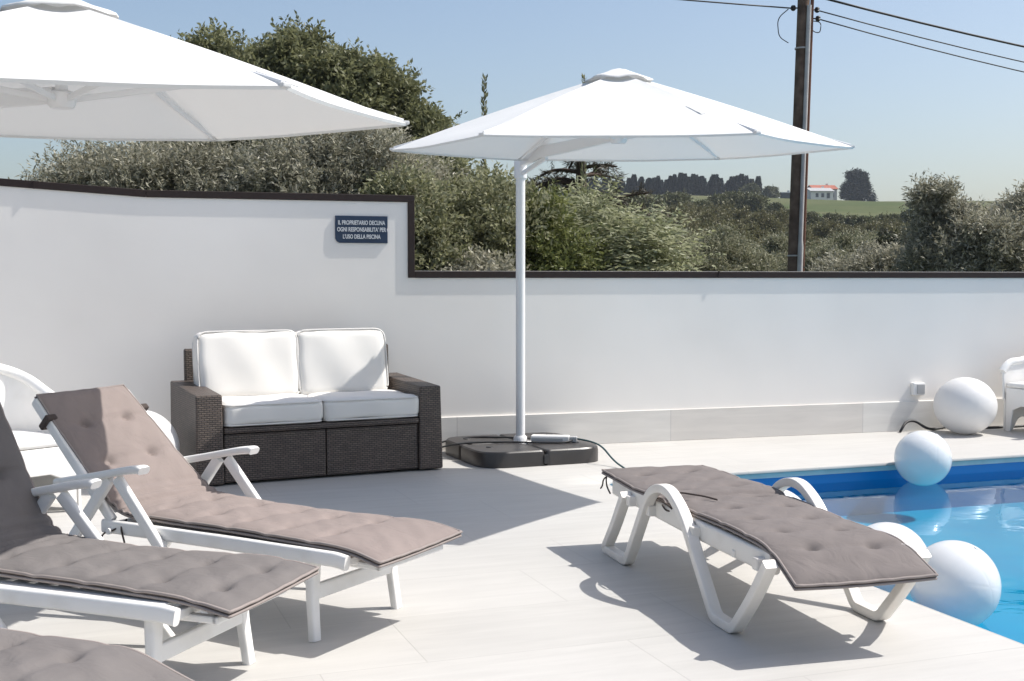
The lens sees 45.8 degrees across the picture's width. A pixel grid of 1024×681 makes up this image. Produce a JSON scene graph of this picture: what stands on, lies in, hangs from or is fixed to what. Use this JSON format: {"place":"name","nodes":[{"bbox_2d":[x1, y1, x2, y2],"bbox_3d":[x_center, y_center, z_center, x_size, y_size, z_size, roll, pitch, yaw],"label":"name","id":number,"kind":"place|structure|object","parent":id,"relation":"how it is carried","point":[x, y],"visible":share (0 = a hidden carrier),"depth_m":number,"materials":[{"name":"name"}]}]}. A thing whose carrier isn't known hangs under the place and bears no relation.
{"place":"outdoors","nodes":[
{"label":"outdoors","id":0,"kind":"place"},
{"bbox_2d":[0,427,1023,680],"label":"deck","id":1,"kind":"structure","parent":0,"point":[524,577],"depth_m":5.14,"materials":[{"name":"tile"}]},
{"bbox_2d":[0,363,80,507],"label":"tub chair","id":2,"kind":"object","parent":1,"relation":"on","point":[45,460],"visible":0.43,"depth_m":7.55,"materials":[{"name":"white plastic"}]},
{"bbox_2d":[0,478,286,664],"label":"reclining lounger","id":3,"kind":"object","parent":1,"relation":"on","point":[163,642],"visible":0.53,"depth_m":4.01,"materials":[{"name":"white plastic"}]},
{"bbox_2d":[0,402,319,618],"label":"lounger cushion","id":4,"kind":"object","parent":3,"relation":"on","point":[36,545],"visible":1,"depth_m":4.25,"materials":[{"name":"grey fabric"}]},
{"bbox_2d":[147,410,179,451],"bbox_3d":[-2.500,0.724,8.108,0.532,0.524,0.532,0,3,0],"label":"inflatable ball","id":5,"kind":"object","parent":1,"relation":"on","point":[166,426],"visible":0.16,"depth_m":8.06,"materials":[{"name":"white plastic"}]},
{"bbox_2d":[32,390,442,641],"bbox_3d":[-1.207,0.711,5.232,1.896,0.880,0.732,2,3,30],"label":"reclining lounger","id":6,"kind":"object","parent":1,"relation":"on","point":[141,525],"visible":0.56,"depth_m":5.02,"materials":[{"name":"white plastic"}]},
{"bbox_2d":[34,384,462,567],"bbox_3d":[-1.183,0.580,5.212,1.940,0.669,0.655,2,3,30],"label":"lounger cushion","id":7,"kind":"object","parent":6,"relation":"on","point":[107,427],"visible":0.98,"depth_m":5.32,"materials":[{"name":"beige fabric"}]},
{"bbox_2d":[170,344,442,485],"bbox_3d":[-1.503,0.499,8.860,1.785,0.873,0.904,-1,3,-26],"label":"wicker sofa","id":8,"kind":"object","parent":1,"relation":"on","point":[321,448],"visible":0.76,"depth_m":8.51,"materials":[{"name":"black wicker"}]},
{"bbox_2d":[222,394,322,426],"bbox_3d":[-1.769,0.486,8.601,0.704,0.186,0.691,-1,3,-26],"label":"seat cushion","id":9,"kind":"object","parent":8,"relation":"on","point":[273,409],"visible":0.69,"depth_m":8.32,"materials":[{"name":"beige fabric"}]},
{"bbox_2d":[192,330,300,396],"bbox_3d":[-1.925,0.185,8.796,0.757,0.515,0.230,-1,-8,-26],"label":"back cushion","id":10,"kind":"object","parent":9,"relation":"on","point":[245,363],"visible":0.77,"depth_m":8.69,"materials":[{"name":"beige fabric"}]},
{"bbox_2d":[306,389,418,421],"bbox_3d":[-1.132,0.470,8.924,0.735,0.186,0.691,-1,3,-26],"label":"seat cushion","id":11,"kind":"object","parent":8,"relation":"on","point":[368,404],"visible":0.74,"depth_m":8.64,"materials":[{"name":"beige fabric"}]},
{"bbox_2d":[295,328,388,394],"bbox_3d":[-1.295,0.169,9.111,0.716,0.515,0.231,-1,-8,-26],"label":"back cushion","id":12,"kind":"object","parent":11,"relation":"on","point":[342,359],"visible":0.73,"depth_m":9.01,"materials":[{"name":"beige fabric"}]},
{"bbox_2d":[446,432,597,468],"bbox_3d":[0.067,0.832,9.522,1.010,0.165,1.017,-1,3,-22],"label":"umbrella base","id":13,"kind":"object","parent":1,"relation":"on","point":[499,455],"visible":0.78,"depth_m":9.14,"materials":[{"name":"plastic"}]},
{"bbox_2d":[442,440,572,447],"bbox_3d":[-0.129,0.836,9.381,1.247,0.144,0.097,0,3,0],"label":"cable","id":14,"kind":"object","parent":13,"relation":"on","point":[507,442],"visible":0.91,"depth_m":9.38,"materials":[{"name":"grey rubber"}]},
{"bbox_2d":[531,434,576,441],"bbox_3d":[0.330,0.764,9.445,0.360,0.050,0.089,0,3,8],"label":"power strip","id":15,"kind":"object","parent":13,"relation":"on","point":[545,438],"visible":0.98,"depth_m":9.41,"materials":[{"name":"white plastic"}]},
{"bbox_2d":[390,68,854,435],"bbox_3d":[0.692,-0.445,7.918,2.734,2.639,3.002,2,3,30],"label":"cantilever umbrella","id":16,"kind":"object","parent":13,"relation":"on","point":[618,115],"visible":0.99,"depth_m":7.69,"materials":[{"name":"white fabric"}]},
{"bbox_2d":[577,438,624,467],"bbox_3d":[0.825,0.881,8.568,0.170,0.161,1.853,-1,3,-16],"label":"cable","id":17,"kind":"object","parent":1,"relation":"on","point":[610,456],"visible":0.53,"depth_m":9.13,"materials":[{"name":"plastic"}]},
{"bbox_2d":[602,477,931,632],"bbox_3d":[1.033,0.885,5.431,0.702,0.474,1.816,-1,3,-15],"label":"sun lounger","id":18,"kind":"object","parent":1,"relation":"on","point":[696,531],"visible":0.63,"depth_m":5.10,"materials":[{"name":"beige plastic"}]},
{"bbox_2d":[600,465,937,590],"bbox_3d":[1.028,0.774,5.431,0.617,0.157,2.088,-1,3,-15],"label":"lounger cushion","id":19,"kind":"object","parent":18,"relation":"on","point":[805,546],"visible":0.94,"depth_m":4.83,"materials":[{"name":"beige fabric"}]},
{"bbox_2d":[558,448,1023,678],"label":"coping","id":20,"kind":"object","parent":1,"relation":"on","point":[1000,652],"visible":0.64,"depth_m":5.27,"materials":[{"name":"stone"}]},
{"bbox_2d":[748,462,1023,515],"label":"pool basin","id":21,"kind":"object","parent":1,"relation":"in","point":[860,493],"visible":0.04,"depth_m":9.34,"materials":[{"name":"blue tile"}]},
{"bbox_2d":[610,457,1023,485],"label":"pool rim","id":22,"kind":"object","parent":21,"relation":"attached to","point":[860,469],"visible":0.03,"depth_m":9.12,"materials":[{"name":"blue tile"}]},
{"bbox_2d":[899,420,1023,432],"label":"cable","id":23,"kind":"object","parent":1,"relation":"on","point":[939,428],"visible":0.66,"depth_m":11.13,"materials":[{"name":"grey rubber"}]},
{"bbox_2d":[933,377,997,433],"bbox_3d":[4.080,0.587,10.904,0.544,0.514,0.544,0,3,0],"label":"inflatable ball","id":24,"kind":"object","parent":1,"relation":"on","point":[965,405],"visible":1,"depth_m":10.71,"materials":[{"name":"white plastic"}]},
{"bbox_2d":[999,356,1023,431],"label":"tub chair","id":25,"kind":"object","parent":1,"relation":"on","point":[1011,370],"visible":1,"depth_m":11.14,"materials":[{"name":"white plastic"}]},
{"bbox_3d":[-1.859,0.763,3.306,1.680,0.973,0.732,1,3,18],"label":"reclining lounger","id":26,"kind":"object","parent":1,"relation":"on","visible":0},
{"bbox_2d":[0,628,193,680],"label":"lounger cushion","id":27,"kind":"object","parent":26,"relation":"on","point":[27,656],"visible":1,"depth_m":3.21,"materials":[{"name":"grey fabric"}]},
{"bbox_2d":[0,0,1023,200],"label":"sky","id":28,"kind":"structure","parent":0,"point":[905,109],"materials":[{"name":"blue"}]},
{"bbox_2d":[495,195,1000,216],"bbox_3d":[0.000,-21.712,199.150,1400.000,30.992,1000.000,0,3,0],"label":"ground","id":29,"kind":"structure","parent":0,"point":[859,208],"depth_m":266.42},
{"bbox_2d":[8,139,192,190],"bbox_3d":[-4.099,-0.429,11.906,2.497,3.450,1.834,0,3,0],"label":"olive tree","id":30,"kind":"object","parent":29,"relation":"on","point":[100,169],"visible":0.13,"depth_m":11.52,"materials":[{"name":"green plant"}]},
{"bbox_2d":[89,141,270,191],"bbox_3d":[-3.234,-0.460,12.108,2.498,3.489,1.909,0,3,0],"label":"olive tree","id":31,"kind":"object","parent":29,"relation":"on","point":[201,161],"visible":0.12,"depth_m":11.72,"materials":[{"name":"green plant"}]},
{"bbox_2d":[180,132,377,193],"bbox_3d":[-2.335,-0.502,11.969,2.482,3.593,1.861,0,3,0],"label":"olive tree","id":32,"kind":"object","parent":29,"relation":"on","point":[265,167],"visible":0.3,"depth_m":11.58,"materials":[{"name":"green plant"}]},
{"bbox_2d":[128,10,479,178],"bbox_3d":[-3.368,-2.289,20.070,6.021,6.328,3.682,-1,3,-19],"label":"walnut tree","id":33,"kind":"object","parent":29,"relation":"on","point":[377,81],"visible":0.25,"depth_m":19.28,"materials":[{"name":"green plant"}]},
{"bbox_2d":[269,103,476,248],"bbox_3d":[-1.488,-0.538,12.185,2.464,3.644,2.138,0,3,0],"label":"olive tree","id":34,"kind":"object","parent":29,"relation":"on","point":[382,141],"visible":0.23,"depth_m":11.73,"materials":[{"name":"green plant"}]},
{"bbox_2d":[349,154,502,270],"bbox_3d":[-0.866,-0.260,11.550,1.638,3.141,1.626,-2,3,-33],"label":"shrub","id":35,"kind":"object","parent":29,"relation":"on","point":[435,231],"visible":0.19,"depth_m":11.29,"materials":[{"name":"green plant"}]},
{"bbox_2d":[409,154,506,210],"bbox_3d":[-1.075,-0.484,13.290,2.239,3.410,1.839,0,3,0],"label":"shrub","id":36,"kind":"object","parent":29,"relation":"on","point":[460,162],"visible":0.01,"depth_m":13.00,"materials":[{"name":"green plant"}]},
{"bbox_2d":[416,238,530,270],"bbox_3d":[-0.404,0.178,11.321,1.780,2.296,1.542,0,3,0],"label":"shrub","id":37,"kind":"object","parent":29,"relation":"on","point":[483,261],"visible":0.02,"depth_m":11.10,"materials":[{"name":"green plant"}]},
{"bbox_2d":[480,74,487,185],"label":"sapling","id":38,"kind":"object","parent":29,"relation":"on","point":[484,102],"visible":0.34,"depth_m":14.86,"materials":[{"name":"green plant"}]},
{"bbox_2d":[434,159,564,270],"bbox_3d":[-0.392,-0.278,12.126,1.844,3.117,1.733,0,3,0],"label":"shrub","id":39,"kind":"object","parent":29,"relation":"on","point":[484,213],"visible":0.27,"depth_m":11.71,"materials":[{"name":"green plant"}]},
{"bbox_2d":[0,178,1023,450],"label":"boundary wall","id":40,"kind":"structure","parent":29,"relation":"on","point":[134,292],"depth_m":9.96,"materials":[{"name":"paint"}]},
{"bbox_2d":[335,216,387,242],"bbox_3d":[-1.191,-0.879,9.588,0.418,0.214,0.015,-1,3,-17],"label":"wall sign","id":41,"kind":"object","parent":40,"relation":"attached to","point":[360,229],"visible":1,"depth_m":9.58,"materials":[{"name":"blue"}]},
{"bbox_2d":[911,382,924,394],"bbox_3d":[3.738,0.446,11.144,0.125,0.115,0.058,-1,3,-17],"label":"wall socket","id":42,"kind":"object","parent":40,"relation":"attached to","point":[917,388],"depth_m":11.12,"materials":[{"name":"white plastic"}]},
{"bbox_2d":[486,177,620,270],"bbox_3d":[0.310,-0.190,12.340,1.578,2.921,1.596,0,3,0],"label":"shrub","id":43,"kind":"object","parent":29,"relation":"on","point":[552,257],"visible":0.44,"depth_m":11.94,"materials":[{"name":"green plant"}]},
{"bbox_2d":[580,74,586,202],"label":"sapling","id":44,"kind":"object","parent":29,"relation":"on","point":[583,169],"visible":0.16,"depth_m":14.90,"materials":[{"name":"green plant"}]},
{"bbox_2d":[527,161,654,212],"bbox_3d":[1.198,-1.331,18.145,3.367,4.506,3.686,0,3,0],"label":"pine tree","id":45,"kind":"object","parent":29,"relation":"on","point":[570,169],"visible":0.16,"depth_m":18.11,"materials":[{"name":"green plant"}]},
{"bbox_2d":[540,167,656,270],"bbox_3d":[0.788,-0.309,12.940,2.200,3.102,1.927,0,3,0],"label":"feathery shrub","id":46,"kind":"object","parent":29,"relation":"on","point":[584,207],"visible":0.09,"depth_m":12.63,"materials":[{"name":"green plant"}]},
{"bbox_2d":[628,174,638,192],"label":"conifer tree","id":47,"kind":"object","parent":29,"relation":"on","point":[634,181],"visible":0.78,"depth_m":380.64,"materials":[{"name":"green plant"}]},
{"bbox_2d":[563,195,726,270],"bbox_3d":[1.200,-0.124,12.562,2.107,2.767,2.122,0,3,0],"label":"feathery shrub","id":48,"kind":"object","parent":29,"relation":"on","point":[653,249],"visible":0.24,"depth_m":12.25,"materials":[{"name":"green plant"}]},
{"bbox_2d":[597,197,694,270],"bbox_3d":[1.636,-0.539,17.486,2.021,3.090,2.048,0,3,0],"label":"dark shrub","id":49,"kind":"object","parent":29,"relation":"on","point":[648,214],"visible":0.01,"depth_m":17.32,"materials":[{"name":"green plant"}]},
{"bbox_2d":[626,194,668,211],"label":"scrub bush","id":50,"kind":"object","parent":29,"relation":"on","point":[649,200],"visible":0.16,"depth_m":158.24,"materials":[{"name":"green plant"}]},
{"bbox_2d":[653,175,662,194],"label":"conifer tree","id":51,"kind":"object","parent":29,"relation":"on","point":[657,187],"visible":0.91,"depth_m":383.66,"materials":[{"name":"green plant"}]},
{"bbox_2d":[648,190,684,210],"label":"scrub bush","id":52,"kind":"object","parent":29,"relation":"on","point":[674,197],"visible":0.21,"depth_m":172.53,"materials":[{"name":"green plant"}]},
{"bbox_2d":[660,209,698,227],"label":"scrub bush","id":53,"kind":"object","parent":29,"relation":"on","point":[680,218],"visible":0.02,"depth_m":80.71,"materials":[{"name":"green plant"}]},
{"bbox_2d":[664,200,698,218],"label":"scrub bush","id":54,"kind":"object","parent":29,"relation":"on","point":[684,211],"visible":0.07,"depth_m":103.89,"materials":[{"name":"green plant"}]},
{"bbox_2d":[680,173,689,193],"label":"conifer tree","id":55,"kind":"object","parent":29,"relation":"on","point":[685,182],"visible":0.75,"depth_m":384.38,"materials":[{"name":"green plant"}]},
{"bbox_2d":[668,224,715,246],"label":"olive tree","id":56,"kind":"object","parent":29,"relation":"on","point":[689,234],"visible":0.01,"depth_m":26.56,"materials":[{"name":"green plant"}]},
{"bbox_2d":[681,201,705,214],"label":"scrub bush","id":57,"kind":"object","parent":29,"relation":"on","point":[694,206],"visible":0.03,"depth_m":120.56,"materials":[{"name":"green plant"}]},
{"bbox_2d":[672,217,715,233],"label":"scrub bush","id":58,"kind":"object","parent":29,"relation":"on","point":[700,224],"depth_m":71.45,"materials":[{"name":"green plant"}]},
{"bbox_2d":[699,176,706,195],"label":"conifer tree","id":59,"kind":"object","parent":29,"relation":"on","point":[702,180],"visible":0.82,"depth_m":396.57,"materials":[{"name":"plant"}]},
{"bbox_2d":[685,208,726,229],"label":"scrub bush","id":60,"kind":"object","parent":29,"relation":"on","point":[703,215],"visible":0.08,"depth_m":99.04,"materials":[{"name":"green plant"}]},
{"bbox_2d":[675,237,737,270],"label":"olive tree","id":61,"kind":"object","parent":29,"relation":"on","point":[698,265],"visible":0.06,"depth_m":22.10,"materials":[{"name":"green plant"}]},
{"bbox_2d":[708,174,717,195],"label":"conifer tree","id":62,"kind":"object","parent":29,"relation":"on","point":[712,184],"visible":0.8,"depth_m":382.13,"materials":[{"name":"green plant"}]},
{"bbox_2d":[696,200,735,216],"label":"scrub bush","id":63,"kind":"object","parent":29,"relation":"on","point":[724,207],"visible":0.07,"depth_m":116.87,"materials":[{"name":"green plant"}]},
{"bbox_2d":[704,191,745,214],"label":"scrub bush","id":64,"kind":"object","parent":29,"relation":"on","point":[735,197],"visible":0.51,"depth_m":183.16,"materials":[{"name":"green plant"}]},
{"bbox_2d":[708,217,754,239],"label":"scrub bush","id":65,"kind":"object","parent":29,"relation":"on","point":[733,221],"visible":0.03,"depth_m":75.20,"materials":[{"name":"green plant"}]},
{"bbox_2d":[709,204,754,227],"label":"scrub bush","id":66,"kind":"object","parent":29,"relation":"on","point":[736,214],"visible":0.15,"depth_m":104.02,"materials":[{"name":"green plant"}]},
{"bbox_2d":[680,219,787,270],"bbox_3d":[4.094,-0.711,23.034,2.706,3.190,2.590,0,3,0],"label":"olive tree","id":67,"kind":"object","parent":29,"relation":"on","point":[746,257],"visible":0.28,"depth_m":22.59,"materials":[{"name":"plant"}]},
{"bbox_2d":[738,182,760,194],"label":"scrub bush","id":68,"kind":"object","parent":29,"relation":"on","point":[753,186],"visible":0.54,"depth_m":336.27,"materials":[{"name":"green plant"}]},
{"bbox_2d":[736,220,772,243],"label":"scrub bush","id":69,"kind":"object","parent":29,"relation":"on","point":[752,228],"visible":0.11,"depth_m":79.17,"materials":[{"name":"green plant"}]},
{"bbox_2d":[742,192,769,214],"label":"scrub bush","id":70,"kind":"object","parent":29,"relation":"on","point":[754,202],"visible":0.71,"depth_m":182.22,"materials":[{"name":"green plant"}]},
{"bbox_2d":[735,208,786,235],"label":"scrub bush","id":71,"kind":"object","parent":29,"relation":"on","point":[769,221],"visible":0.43,"depth_m":98.74,"materials":[{"name":"green plant"}]},
{"bbox_2d":[762,186,780,197],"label":"scrub bush","id":72,"kind":"object","parent":29,"relation":"on","point":[771,192],"visible":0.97,"depth_m":368.40,"materials":[{"name":"green plant"}]},
{"bbox_2d":[762,199,784,214],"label":"scrub bush","id":73,"kind":"object","parent":29,"relation":"on","point":[776,206],"visible":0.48,"depth_m":172.77,"materials":[{"name":"green plant"}]},
{"bbox_2d":[760,207,789,229],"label":"scrub bush","id":74,"kind":"object","parent":29,"relation":"on","point":[784,220],"visible":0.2,"depth_m":109.10,"materials":[{"name":"green plant"}]},
{"bbox_2d":[753,229,805,268],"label":"olive tree","id":75,"kind":"object","parent":29,"relation":"on","point":[777,244],"visible":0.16,"depth_m":32.49,"materials":[{"name":"green plant"}]},
{"bbox_2d":[777,0,820,270],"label":"utility pole","id":76,"kind":"object","parent":29,"relation":"on","point":[806,10],"visible":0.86,"depth_m":19.76,"materials":[{"name":"brown wood"}]},
{"bbox_2d":[683,0,790,8],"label":"overhead wire","id":77,"kind":"object","parent":76,"relation":"attached to","point":[738,4],"visible":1,"depth_m":19.45,"materials":[{"name":"grey rubber"}]},
{"bbox_2d":[820,10,1023,62],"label":"overhead wire","id":78,"kind":"object","parent":76,"relation":"attached to","point":[920,37],"visible":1,"depth_m":20.75,"materials":[{"name":"grey rubber"}]},
{"bbox_2d":[821,19,1023,71],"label":"overhead wire","id":79,"kind":"object","parent":76,"relation":"attached to","point":[919,46],"visible":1,"depth_m":20.74,"materials":[{"name":"grey rubber"}]},
{"bbox_2d":[828,0,1023,47],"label":"overhead wire","id":80,"kind":"object","parent":76,"relation":"attached to","point":[919,22],"visible":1,"depth_m":20.79,"materials":[{"name":"grey rubber"}]},
{"bbox_2d":[782,222,819,248],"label":"scrub bush","id":81,"kind":"object","parent":29,"relation":"on","point":[810,236],"visible":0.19,"depth_m":88.73,"materials":[{"name":"green plant"}]},
{"bbox_2d":[764,238,847,271],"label":"olive tree","id":82,"kind":"object","parent":29,"relation":"on","point":[822,250],"visible":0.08,"depth_m":21.87,"materials":[{"name":"plant"}]},
{"bbox_2d":[806,209,820,226],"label":"scrub bush","id":83,"kind":"object","parent":29,"relation":"on","point":[813,217],"visible":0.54,"depth_m":138.09,"materials":[{"name":"green plant"}]},
{"bbox_2d":[807,186,834,199],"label":"farmhouse","id":84,"kind":"object","parent":29,"relation":"on","point":[822,193],"visible":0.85,"depth_m":371.14,"materials":[{"name":"white paint"}]},
{"bbox_2d":[805,217,850,249],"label":"scrub bush","id":85,"kind":"object","parent":29,"relation":"on","point":[822,229],"visible":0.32,"depth_m":94.06,"materials":[{"name":"green plant"}]},
{"bbox_2d":[819,210,844,223],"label":"scrub bush","id":86,"kind":"object","parent":29,"relation":"on","point":[836,217],"visible":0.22,"depth_m":133.77,"materials":[{"name":"green plant"}]},
{"bbox_2d":[806,229,874,259],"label":"olive tree","id":87,"kind":"object","parent":29,"relation":"on","point":[846,240],"visible":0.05,"depth_m":24.86,"materials":[{"name":"green plant"}]},
{"bbox_2d":[826,224,870,239],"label":"scrub bush","id":88,"kind":"object","parent":29,"relation":"on","point":[842,231],"visible":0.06,"depth_m":87.60,"materials":[{"name":"green plant"}]},
{"bbox_2d":[841,212,858,225],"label":"scrub bush","id":89,"kind":"object","parent":29,"relation":"on","point":[848,219],"visible":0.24,"depth_m":130.75,"materials":[{"name":"green plant"}]},
{"bbox_2d":[804,237,906,271],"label":"olive tree","id":90,"kind":"object","parent":29,"relation":"on","point":[874,258],"visible":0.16,"depth_m":17.21,"materials":[{"name":"plant"}]},
{"bbox_2d":[837,167,877,200],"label":"broad tree","id":91,"kind":"object","parent":29,"relation":"on","point":[856,186],"visible":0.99,"depth_m":381.04,"materials":[{"name":"green plant"}]},
{"bbox_2d":[852,220,879,233],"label":"scrub bush","id":92,"kind":"object","parent":29,"relation":"on","point":[868,226],"visible":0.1,"depth_m":95.28,"materials":[{"name":"green plant"}]},
{"bbox_2d":[852,214,880,226],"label":"scrub bush","id":93,"kind":"object","parent":29,"relation":"on","point":[863,218],"visible":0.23,"depth_m":126.85,"materials":[{"name":"green plant"}]},
{"bbox_2d":[841,227,895,245],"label":"olive tree","id":94,"kind":"object","parent":29,"relation":"on","point":[861,235],"visible":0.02,"depth_m":26.98,"materials":[{"name":"green plant"}]},
{"bbox_2d":[858,229,916,252],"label":"dark bush","id":95,"kind":"object","parent":29,"relation":"on","point":[889,239],"visible":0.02,"depth_m":21.83,"materials":[{"name":"green plant"}]},
{"bbox_2d":[875,212,903,226],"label":"scrub bush","id":96,"kind":"object","parent":29,"relation":"on","point":[893,216],"visible":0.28,"depth_m":134.04,"materials":[{"name":"green plant"}]},
{"bbox_2d":[874,217,910,236],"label":"scrub bush","id":97,"kind":"object","parent":29,"relation":"on","point":[885,225],"visible":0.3,"depth_m":91.09,"materials":[{"name":"green plant"}]},
{"bbox_2d":[885,168,1004,271],"bbox_3d":[5.795,-0.611,16.258,2.251,3.370,2.165,0,3,0],"label":"olive tree","id":98,"kind":"object","parent":29,"relation":"on","point":[930,202],"visible":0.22,"depth_m":15.90,"materials":[{"name":"green plant"}]},
{"bbox_2d":[922,179,1023,271],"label":"olive tree","id":99,"kind":"object","parent":29,"relation":"on","point":[997,229],"visible":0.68,"depth_m":15.34,"materials":[{"name":"green plant"}]},
{"bbox_2d":[868,522,926,600],"bbox_3d":[1.800,1.070,5.802,0.396,0.396,0.396,0,3,0],"label":"inflatable ball","id":100,"kind":"object","parent":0,"point":[910,538],"visible":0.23,"depth_m":5.70,"materials":[{"name":"white plastic"}]},
{"bbox_2d":[894,430,951,485],"bbox_3d":[3.080,0.882,9.077,0.414,0.414,0.414,0,3,0],"label":"inflatable ball","id":101,"kind":"object","parent":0,"point":[922,458],"visible":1,"depth_m":8.93,"materials":[{"name":"white plastic"}]},
{"bbox_2d":[840,502,1023,643],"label":"pool floor","id":102,"kind":"structure","parent":0,"point":[994,533],"depth_m":8.48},
{"bbox_2d":[910,540,1001,625],"bbox_3d":[1.985,1.093,5.433,0.392,0.392,0.392,0,3,0],"label":"inflatable ball","id":103,"kind":"object","parent":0,"point":[966,586],"visible":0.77,"depth_m":5.28,"materials":[{"name":"white plastic"}]},
{"bbox_3d":[-3.449,1.032,5.607,1.010,0.165,1.017,-1,3,-10],"label":"umbrella base","id":104,"kind":"object","parent":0,"visible":0},
{"bbox_2d":[0,0,408,140],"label":"cantilever umbrella","id":105,"kind":"object","parent":104,"relation":"on","point":[75,70],"visible":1,"depth_m":4.84,"materials":[{"name":"white fabric"}]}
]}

